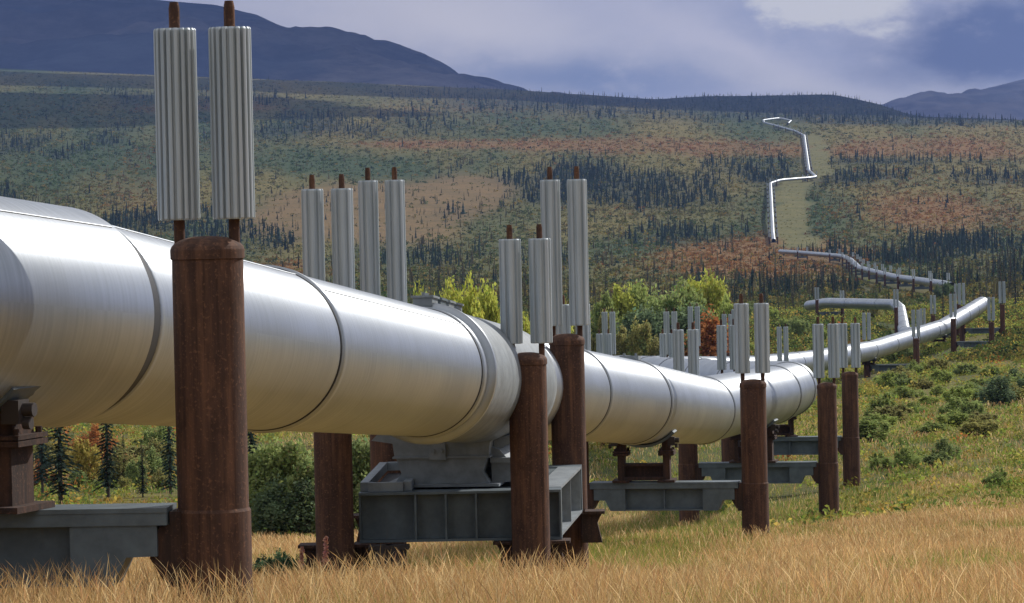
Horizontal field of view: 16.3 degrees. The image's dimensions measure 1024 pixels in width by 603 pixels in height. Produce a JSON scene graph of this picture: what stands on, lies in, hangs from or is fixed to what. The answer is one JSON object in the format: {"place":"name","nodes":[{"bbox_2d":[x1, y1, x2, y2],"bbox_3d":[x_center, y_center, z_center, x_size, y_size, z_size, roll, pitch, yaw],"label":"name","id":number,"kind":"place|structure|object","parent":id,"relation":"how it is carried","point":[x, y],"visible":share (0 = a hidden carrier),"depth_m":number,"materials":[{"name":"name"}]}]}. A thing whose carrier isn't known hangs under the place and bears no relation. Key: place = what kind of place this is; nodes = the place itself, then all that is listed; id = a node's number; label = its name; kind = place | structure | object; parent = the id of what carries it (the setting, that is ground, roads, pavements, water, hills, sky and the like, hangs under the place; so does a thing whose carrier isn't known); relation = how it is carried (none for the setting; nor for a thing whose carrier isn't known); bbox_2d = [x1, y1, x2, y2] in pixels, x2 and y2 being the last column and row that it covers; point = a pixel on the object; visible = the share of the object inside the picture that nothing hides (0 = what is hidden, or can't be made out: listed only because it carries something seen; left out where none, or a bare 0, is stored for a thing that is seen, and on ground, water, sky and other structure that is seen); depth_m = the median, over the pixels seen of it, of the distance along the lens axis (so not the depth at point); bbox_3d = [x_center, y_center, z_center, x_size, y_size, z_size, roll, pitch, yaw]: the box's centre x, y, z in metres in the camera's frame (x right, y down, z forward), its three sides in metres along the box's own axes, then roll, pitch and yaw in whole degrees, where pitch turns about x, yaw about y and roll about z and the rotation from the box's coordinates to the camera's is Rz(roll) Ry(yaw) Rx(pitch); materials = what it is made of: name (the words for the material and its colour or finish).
{"place":"outdoors","nodes":[
{"label":"outdoors","id":0,"kind":"place"},
{"bbox_2d":[0,0,563,93],"bbox_3d":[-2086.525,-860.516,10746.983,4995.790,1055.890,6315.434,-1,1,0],"label":"mountain","id":1,"kind":"structure","parent":0,"point":[109,36],"depth_m":8969.94,"materials":[{"name":"stone"}]},
{"bbox_2d":[0,68,1023,602],"bbox_3d":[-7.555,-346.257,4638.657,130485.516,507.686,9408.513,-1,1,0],"label":"ground","id":2,"kind":"structure","parent":0,"point":[464,186],"depth_m":1984.09,"materials":[{"name":"green plant"}]},
{"bbox_2d":[33,428,52,496],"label":"spruce tree","id":3,"kind":"object","parent":2,"relation":"on","point":[41,454],"visible":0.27,"depth_m":115.98,"materials":[{"name":"green plant"}]},
{"bbox_2d":[33,442,69,462],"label":"willow bush","id":4,"kind":"object","parent":2,"relation":"on","point":[53,449],"visible":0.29,"depth_m":147.37,"materials":[{"name":"green plant"}]},
{"bbox_2d":[40,426,82,503],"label":"spruce tree","id":5,"kind":"object","parent":2,"relation":"on","point":[59,464],"visible":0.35,"depth_m":107.94,"materials":[{"name":"green plant"}]},
{"bbox_2d":[68,468,87,486],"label":"willow bush","id":6,"kind":"object","parent":2,"relation":"on","point":[80,473],"visible":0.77,"depth_m":125.99,"materials":[{"name":"green plant"}]},
{"bbox_2d":[64,434,103,482],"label":"willow bush","id":7,"kind":"object","parent":2,"relation":"on","point":[82,455],"visible":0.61,"depth_m":128.25,"materials":[{"name":"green plant"}]},
{"bbox_2d":[69,423,119,455],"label":"willow bush","id":8,"kind":"object","parent":2,"relation":"on","point":[95,433],"visible":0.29,"depth_m":146.66,"materials":[{"name":"orange plant"}]},
{"bbox_2d":[90,423,124,500],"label":"spruce tree","id":9,"kind":"object","parent":2,"relation":"on","point":[106,484],"visible":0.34,"depth_m":110.95,"materials":[{"name":"green plant"}]},
{"bbox_2d":[97,437,151,484],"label":"willow bush","id":10,"kind":"object","parent":2,"relation":"on","point":[120,469],"visible":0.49,"depth_m":125.73,"materials":[{"name":"green plant"}]},
{"bbox_2d":[0,0,254,602],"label":"pipe support","id":11,"kind":"object","parent":2,"relation":"on","point":[208,519],"visible":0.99,"depth_m":22.74,"materials":[{"name":"metal"}]},
{"bbox_2d":[123,456,146,486],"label":"willow bush","id":12,"kind":"object","parent":2,"relation":"on","point":[131,469],"visible":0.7,"depth_m":123.97,"materials":[{"name":"green plant"}]},
{"bbox_2d":[125,446,147,457],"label":"willow bush","id":13,"kind":"object","parent":2,"relation":"on","point":[135,448],"visible":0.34,"depth_m":148.38,"materials":[{"name":"green plant"}]},
{"bbox_2d":[133,445,150,496],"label":"spruce tree","id":14,"kind":"object","parent":2,"relation":"on","point":[142,490],"visible":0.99,"depth_m":113.00,"materials":[{"name":"green plant"}]},
{"bbox_2d":[144,445,168,480],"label":"willow bush","id":15,"kind":"object","parent":2,"relation":"on","point":[153,459],"visible":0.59,"depth_m":127.92,"materials":[{"name":"green plant"}]},
{"bbox_2d":[142,425,173,446],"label":"willow bush","id":16,"kind":"object","parent":2,"relation":"on","point":[149,434],"visible":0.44,"depth_m":147.61,"materials":[{"name":"green plant"}]},
{"bbox_2d":[140,437,176,466],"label":"willow bush","id":17,"kind":"object","parent":2,"relation":"on","point":[157,445],"visible":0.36,"depth_m":137.19,"materials":[{"name":"green plant"}]},
{"bbox_2d":[149,467,172,489],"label":"willow bush","id":18,"kind":"object","parent":2,"relation":"on","point":[156,477],"visible":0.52,"depth_m":119.94,"materials":[{"name":"green plant"}]},
{"bbox_2d":[157,426,176,497],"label":"spruce tree","id":19,"kind":"object","parent":2,"relation":"on","point":[169,463],"visible":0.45,"depth_m":111.97,"materials":[{"name":"green plant"}]},
{"bbox_2d":[247,432,257,454],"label":"spruce tree","id":20,"kind":"object","parent":2,"relation":"on","point":[250,438],"visible":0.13,"depth_m":99.96,"materials":[{"name":"green plant"}]},
{"bbox_2d":[252,556,288,581],"bbox_3d":[-2.974,3.354,44.060,0.482,0.454,0.474,0,2,28],"label":"leafy herb","id":21,"kind":"object","parent":2,"relation":"on","point":[271,564],"visible":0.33,"depth_m":44.02,"materials":[{"name":"green plant"}]},
{"bbox_2d":[248,444,301,536],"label":"willow bush","id":22,"kind":"object","parent":2,"relation":"on","point":[262,469],"visible":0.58,"depth_m":72.00,"materials":[{"name":"green plant"}]},
{"bbox_2d":[248,433,314,535],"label":"willow bush","id":23,"kind":"object","parent":2,"relation":"on","point":[288,459],"visible":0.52,"depth_m":71.95,"materials":[{"name":"green plant"}]},
{"bbox_2d":[249,473,315,538],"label":"willow bush","id":24,"kind":"object","parent":2,"relation":"on","point":[270,513],"visible":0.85,"depth_m":71.29,"materials":[{"name":"green plant"}]},
{"bbox_2d":[273,552,297,570],"bbox_3d":[-2.868,3.387,45.064,0.487,0.522,0.476,-1,1,0],"label":"leafy herb","id":25,"kind":"object","parent":2,"relation":"on","point":[283,560],"visible":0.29,"depth_m":45.01,"materials":[{"name":"green plant"}]},
{"bbox_2d":[278,438,315,540],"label":"willow bush","id":26,"kind":"object","parent":2,"relation":"on","point":[304,469],"visible":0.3,"depth_m":71.55,"materials":[{"name":"green plant"}]},
{"bbox_2d":[321,536,328,565],"bbox_3d":[-2.066,2.926,39.502,0.098,0.674,0.088,-1,1,0],"label":"fireweed plant","id":27,"kind":"object","parent":2,"relation":"on","point":[325,545],"visible":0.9,"depth_m":39.49,"materials":[{"name":"brown plant"}]},
{"bbox_2d":[352,434,370,530],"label":"willow bush","id":28,"kind":"object","parent":2,"relation":"on","point":[361,459],"visible":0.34,"depth_m":72.47,"materials":[{"name":"green plant"}]},
{"bbox_2d":[439,275,459,300],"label":"willow bush","id":29,"kind":"object","parent":2,"relation":"on","point":[451,293],"visible":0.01,"depth_m":157.61,"materials":[{"name":"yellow plant"}]},
{"bbox_2d":[298,166,604,578],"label":"anchor platform","id":30,"kind":"structure","parent":2,"relation":"on","point":[514,492],"depth_m":43.00,"materials":[{"name":"metal"}]},
{"bbox_2d":[0,117,986,513],"bbox_3d":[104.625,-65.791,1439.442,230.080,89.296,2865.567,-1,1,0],"label":"pipeline","id":31,"kind":"object","parent":30,"relation":"on","point":[86,315],"visible":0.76,"depth_m":30.80,"materials":[{"name":"silver metal"}]},
{"bbox_2d":[454,270,484,318],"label":"willow bush","id":32,"kind":"object","parent":2,"relation":"on","point":[469,307],"visible":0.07,"depth_m":142.08,"materials":[{"name":"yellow plant"}]},
{"bbox_2d":[476,278,499,323],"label":"willow bush","id":33,"kind":"object","parent":2,"relation":"on","point":[488,303],"visible":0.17,"depth_m":145.12,"materials":[{"name":"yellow plant"}]},
{"bbox_2d":[0,398,1023,602],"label":"meadow grass","id":34,"kind":"structure","parent":2,"relation":"on","point":[788,577],"depth_m":26.80,"materials":[{"name":"plant"}]},
{"bbox_2d":[0,71,1023,362],"bbox_3d":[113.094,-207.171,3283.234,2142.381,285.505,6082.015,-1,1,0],"label":"tundra shrubs","id":35,"kind":"object","parent":2,"relation":"on","point":[1004,349],"visible":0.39,"depth_m":1677.22,"materials":[{"name":"green plant"}]},
{"bbox_2d":[0,72,1023,302],"bbox_3d":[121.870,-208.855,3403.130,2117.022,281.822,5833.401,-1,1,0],"label":"spruce forest","id":36,"kind":"object","parent":2,"relation":"on","point":[959,238],"visible":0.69,"depth_m":1669.30,"materials":[{"name":"green plant"}]},
{"bbox_2d":[522,311,529,333],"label":"willow bush","id":37,"kind":"object","parent":2,"relation":"on","point":[526,326],"visible":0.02,"depth_m":143.97,"materials":[{"name":"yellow plant"}]},
{"bbox_2d":[33,296,1023,540],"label":"ground cover","id":38,"kind":"object","parent":2,"relation":"on","point":[866,389],"visible":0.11,"depth_m":126.55,"materials":[{"name":"green plant"}]},
{"bbox_2d":[594,306,609,351],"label":"willow bush","id":39,"kind":"object","parent":2,"relation":"on","point":[599,324],"visible":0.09,"depth_m":231.83,"materials":[{"name":"green plant"}]},
{"bbox_2d":[590,290,623,343],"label":"willow bush","id":40,"kind":"object","parent":2,"relation":"on","point":[605,300],"visible":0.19,"depth_m":261.66,"materials":[{"name":"green plant"}]},
{"bbox_2d":[602,283,636,332],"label":"willow bush","id":41,"kind":"object","parent":2,"relation":"on","point":[620,300],"visible":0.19,"depth_m":267.05,"materials":[{"name":"green plant"}]},
{"bbox_2d":[609,323,634,355],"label":"willow bush","id":42,"kind":"object","parent":2,"relation":"on","point":[621,334],"visible":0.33,"depth_m":231.60,"materials":[{"name":"green plant"}]},
{"bbox_2d":[618,334,648,355],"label":"willow bush","id":43,"kind":"object","parent":2,"relation":"on","point":[642,345],"visible":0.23,"depth_m":231.44,"materials":[{"name":"green plant"}]},
{"bbox_2d":[596,329,672,446],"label":"pipe support","id":44,"kind":"object","parent":2,"relation":"on","point":[608,343],"visible":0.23,"depth_m":138.30,"materials":[{"name":"metal"}]},
{"bbox_2d":[626,278,649,312],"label":"willow bush","id":45,"kind":"object","parent":2,"relation":"on","point":[639,296],"visible":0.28,"depth_m":267.60,"materials":[{"name":"green plant"}]},
{"bbox_2d":[601,308,676,357],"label":"pipe support","id":46,"kind":"object","parent":2,"relation":"on","point":[613,327],"visible":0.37,"depth_m":158.40,"materials":[{"name":"metal"}]},
{"bbox_2d":[625,315,652,355],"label":"willow bush","id":47,"kind":"object","parent":2,"relation":"on","point":[644,331],"visible":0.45,"depth_m":231.58,"materials":[{"name":"green plant"}]},
{"bbox_2d":[616,301,663,352],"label":"willow bush","id":48,"kind":"object","parent":2,"relation":"on","point":[641,316],"visible":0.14,"depth_m":253.82,"materials":[{"name":"green plant"}]},
{"bbox_2d":[645,335,668,355],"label":"willow bush","id":49,"kind":"object","parent":2,"relation":"on","point":[655,350],"visible":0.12,"depth_m":231.38,"materials":[{"name":"green plant"}]},
{"bbox_2d":[556,293,769,537],"bbox_3d":[2.678,2.357,62.793,3.788,5.010,0.480,-1,1,11],"label":"pipe support","id":50,"kind":"object","parent":2,"relation":"on","point":[748,495],"visible":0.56,"depth_m":62.40,"materials":[{"name":"metal"}]},
{"bbox_2d":[643,284,684,317],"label":"willow bush","id":51,"kind":"object","parent":2,"relation":"on","point":[670,303],"visible":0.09,"depth_m":261.44,"materials":[{"name":"green plant"}]},
{"bbox_2d":[653,309,694,343],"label":"willow bush","id":52,"kind":"object","parent":2,"relation":"on","point":[682,324],"visible":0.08,"depth_m":254.30,"materials":[{"name":"green plant"}]},
{"bbox_2d":[670,276,706,309],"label":"willow bush","id":53,"kind":"object","parent":2,"relation":"on","point":[689,296],"visible":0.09,"depth_m":264.64,"materials":[{"name":"green plant"}]},
{"bbox_2d":[677,300,712,333],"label":"willow bush","id":54,"kind":"object","parent":2,"relation":"on","point":[693,304],"visible":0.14,"depth_m":255.33,"materials":[{"name":"green plant"}]},
{"bbox_2d":[684,269,709,297],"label":"willow bush","id":55,"kind":"object","parent":2,"relation":"on","point":[696,284],"visible":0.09,"depth_m":274.71,"materials":[{"name":"green plant"}]},
{"bbox_2d":[684,304,729,355],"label":"willow bush","id":56,"kind":"object","parent":2,"relation":"on","point":[708,342],"visible":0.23,"depth_m":231.10,"materials":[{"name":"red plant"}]},
{"bbox_2d":[687,303,733,345],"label":"pipe support","id":57,"kind":"object","parent":2,"relation":"on","point":[697,315],"visible":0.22,"depth_m":176.42,"materials":[{"name":"metal"}]},
{"bbox_2d":[699,268,730,315],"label":"willow bush","id":58,"kind":"object","parent":2,"relation":"on","point":[714,293],"visible":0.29,"depth_m":273.52,"materials":[{"name":"green plant"}]},
{"bbox_2d":[716,290,733,320],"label":"willow bush","id":59,"kind":"object","parent":2,"relation":"on","point":[726,306],"visible":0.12,"depth_m":269.39,"materials":[{"name":"green plant"}]},
{"bbox_2d":[722,311,788,360],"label":"pipe support","id":60,"kind":"object","parent":2,"relation":"on","point":[779,340],"visible":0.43,"depth_m":189.91,"materials":[{"name":"metal"}]},
{"bbox_2d":[673,316,839,524],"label":"pipe support","id":61,"kind":"object","parent":2,"relation":"on","point":[823,471],"visible":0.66,"depth_m":83.92,"materials":[{"name":"metal"}]},
{"bbox_2d":[716,317,860,486],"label":"pipe support","id":62,"kind":"object","parent":2,"relation":"on","point":[848,442],"visible":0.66,"depth_m":98.89,"materials":[{"name":"metal"}]},
{"bbox_2d":[787,314,809,335],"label":"willow bush","id":63,"kind":"object","parent":2,"relation":"on","point":[799,325],"visible":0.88,"depth_m":397.82,"materials":[{"name":"green plant"}]},
{"bbox_2d":[814,286,843,316],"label":"pipe support","id":64,"kind":"object","parent":2,"relation":"on","point":[825,313],"visible":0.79,"depth_m":489.38,"materials":[{"name":"metal"}]},
{"bbox_2d":[839,412,899,441],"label":"willow bush","id":65,"kind":"object","parent":2,"relation":"on","point":[869,425],"visible":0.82,"depth_m":132.64,"materials":[{"name":"green plant"}]},
{"bbox_2d":[859,392,897,416],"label":"willow bush","id":66,"kind":"object","parent":2,"relation":"on","point":[873,405],"visible":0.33,"depth_m":153.06,"materials":[{"name":"green plant"}]},
{"bbox_2d":[864,450,894,470],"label":"willow bush","id":67,"kind":"object","parent":2,"relation":"on","point":[876,459],"visible":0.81,"depth_m":107.85,"materials":[{"name":"green plant"}]},
{"bbox_2d":[874,369,898,388],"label":"willow bush","id":68,"kind":"object","parent":2,"relation":"on","point":[887,377],"visible":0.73,"depth_m":220.56,"materials":[{"name":"green plant"}]},
{"bbox_2d":[874,413,900,428],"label":"willow bush","id":69,"kind":"object","parent":2,"relation":"on","point":[891,419],"visible":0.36,"depth_m":142.85,"materials":[{"name":"green plant"}]},
{"bbox_2d":[862,308,919,377],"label":"pipe support","id":70,"kind":"object","parent":2,"relation":"on","point":[868,368],"visible":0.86,"depth_m":258.37,"materials":[{"name":"metal"}]},
{"bbox_2d":[868,402,915,422],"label":"willow bush","id":71,"kind":"object","parent":2,"relation":"on","point":[896,411],"visible":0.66,"depth_m":151.11,"materials":[{"name":"green plant"}]},
{"bbox_2d":[890,372,916,388],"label":"willow bush","id":72,"kind":"object","parent":2,"relation":"on","point":[899,380],"visible":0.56,"depth_m":214.99,"materials":[{"name":"green plant"}]},
{"bbox_2d":[891,365,915,377],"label":"willow bush","id":73,"kind":"object","parent":2,"relation":"on","point":[897,369],"visible":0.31,"depth_m":237.12,"materials":[{"name":"green plant"}]},
{"bbox_2d":[890,445,923,468],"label":"willow bush","id":74,"kind":"object","parent":2,"relation":"on","point":[906,455],"visible":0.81,"depth_m":106.97,"materials":[{"name":"green plant"}]},
{"bbox_2d":[889,384,925,397],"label":"willow bush","id":75,"kind":"object","parent":2,"relation":"on","point":[904,392],"visible":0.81,"depth_m":195.43,"materials":[{"name":"green plant"}]},
{"bbox_2d":[893,288,925,332],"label":"pipe support","id":76,"kind":"object","parent":2,"relation":"on","point":[922,317],"visible":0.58,"depth_m":410.57,"materials":[{"name":"metal"}]},
{"bbox_2d":[896,347,922,359],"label":"willow bush","id":77,"kind":"object","parent":2,"relation":"on","point":[908,351],"visible":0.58,"depth_m":299.64,"materials":[{"name":"green plant"}]},
{"bbox_2d":[904,359,923,373],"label":"willow bush","id":78,"kind":"object","parent":2,"relation":"on","point":[913,365],"visible":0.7,"depth_m":250.98,"materials":[{"name":"green plant"}]},
{"bbox_2d":[911,378,934,388],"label":"willow bush","id":79,"kind":"object","parent":2,"relation":"on","point":[927,382],"visible":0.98,"depth_m":211.84,"materials":[{"name":"green plant"}]},
{"bbox_2d":[917,395,939,405],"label":"willow bush","id":80,"kind":"object","parent":2,"relation":"on","point":[927,399],"visible":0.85,"depth_m":177.92,"materials":[{"name":"green plant"}]},
{"bbox_2d":[911,419,955,434],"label":"willow bush","id":81,"kind":"object","parent":2,"relation":"on","point":[926,427],"visible":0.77,"depth_m":136.78,"materials":[{"name":"green plant"}]},
{"bbox_2d":[919,451,952,468],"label":"willow bush","id":82,"kind":"object","parent":2,"relation":"on","point":[931,458],"visible":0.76,"depth_m":106.00,"materials":[{"name":"green plant"}]},
{"bbox_2d":[925,358,952,372],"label":"willow bush","id":83,"kind":"object","parent":2,"relation":"on","point":[938,363],"visible":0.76,"depth_m":251.75,"materials":[{"name":"green plant"}]},
{"bbox_2d":[929,385,948,395],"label":"willow bush","id":84,"kind":"object","parent":2,"relation":"on","point":[938,389],"visible":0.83,"depth_m":196.49,"materials":[{"name":"green plant"}]},
{"bbox_2d":[929,369,955,382],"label":"willow bush","id":85,"kind":"object","parent":2,"relation":"on","point":[946,375],"visible":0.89,"depth_m":220.90,"materials":[{"name":"green plant"}]},
{"bbox_2d":[930,282,959,343],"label":"pipe support","id":86,"kind":"object","parent":2,"relation":"on","point":[932,307],"visible":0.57,"depth_m":372.41,"materials":[{"name":"metal"}]},
{"bbox_2d":[931,436,961,459],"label":"willow bush","id":87,"kind":"object","parent":2,"relation":"on","point":[943,445],"visible":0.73,"depth_m":111.92,"materials":[{"name":"green plant"}]},
{"bbox_2d":[932,409,980,425],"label":"willow bush","id":88,"kind":"object","parent":2,"relation":"on","point":[956,416],"visible":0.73,"depth_m":142.15,"materials":[{"name":"green plant"}]},
{"bbox_2d":[941,386,972,402],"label":"willow bush","id":89,"kind":"object","parent":2,"relation":"on","point":[958,392],"visible":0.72,"depth_m":177.41,"materials":[{"name":"green plant"}]},
{"bbox_2d":[937,396,985,415],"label":"willow bush","id":90,"kind":"object","parent":2,"relation":"on","point":[952,405],"visible":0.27,"depth_m":148.52,"materials":[{"name":"green plant"}]},
{"bbox_2d":[950,362,979,375],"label":"willow bush","id":91,"kind":"object","parent":2,"relation":"on","point":[967,368],"visible":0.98,"depth_m":234.27,"materials":[{"name":"green plant"}]},
{"bbox_2d":[960,381,981,400],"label":"willow bush","id":92,"kind":"object","parent":2,"relation":"on","point":[973,391],"visible":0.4,"depth_m":180.94,"materials":[{"name":"green plant"}]},
{"bbox_2d":[949,292,994,351],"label":"pipe support","id":93,"kind":"object","parent":2,"relation":"on","point":[954,344],"visible":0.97,"depth_m":297.46,"materials":[{"name":"metal"}]},
{"bbox_2d":[957,400,988,422],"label":"willow bush","id":94,"kind":"object","parent":2,"relation":"on","point":[970,407],"visible":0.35,"depth_m":144.67,"materials":[{"name":"green plant"}]},
{"bbox_2d":[955,416,1001,437],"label":"willow bush","id":95,"kind":"object","parent":2,"relation":"on","point":[990,425],"visible":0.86,"depth_m":130.75,"materials":[{"name":"green plant"}]},
{"bbox_2d":[958,280,1005,340],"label":"pipe support","id":96,"kind":"object","parent":2,"relation":"on","point":[963,330],"visible":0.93,"depth_m":322.30,"materials":[{"name":"metal"}]},
{"bbox_2d":[968,410,997,422],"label":"willow bush","id":97,"kind":"object","parent":2,"relation":"on","point":[983,415],"visible":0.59,"depth_m":142.41,"materials":[{"name":"green plant"}]},
{"bbox_2d":[975,365,1004,375],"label":"willow bush","id":98,"kind":"object","parent":2,"relation":"on","point":[992,368],"visible":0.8,"depth_m":227.76,"materials":[{"name":"green plant"}]},
{"bbox_2d":[982,465,1009,486],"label":"willow bush","id":99,"kind":"object","parent":2,"relation":"on","point":[986,479],"visible":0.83,"depth_m":90.00,"materials":[{"name":"green plant"}]},
{"bbox_2d":[975,371,1018,405],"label":"willow bush","id":100,"kind":"object","parent":2,"relation":"on","point":[995,393],"visible":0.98,"depth_m":169.80,"materials":[{"name":"green plant"}]},
{"bbox_2d":[1001,382,1023,401],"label":"willow bush","id":101,"kind":"object","parent":2,"relation":"on","point":[1020,394],"visible":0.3,"depth_m":175.49,"materials":[{"name":"green plant"}]},
{"bbox_2d":[164,0,1023,103],"label":"sky","id":102,"kind":"structure","parent":0,"point":[883,51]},
{"bbox_2d":[879,79,1023,119],"bbox_3d":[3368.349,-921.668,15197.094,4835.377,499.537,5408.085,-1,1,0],"label":"mountain","id":103,"kind":"structure","parent":0,"point":[1006,100],"depth_m":13438.95,"materials":[{"name":"stone"}]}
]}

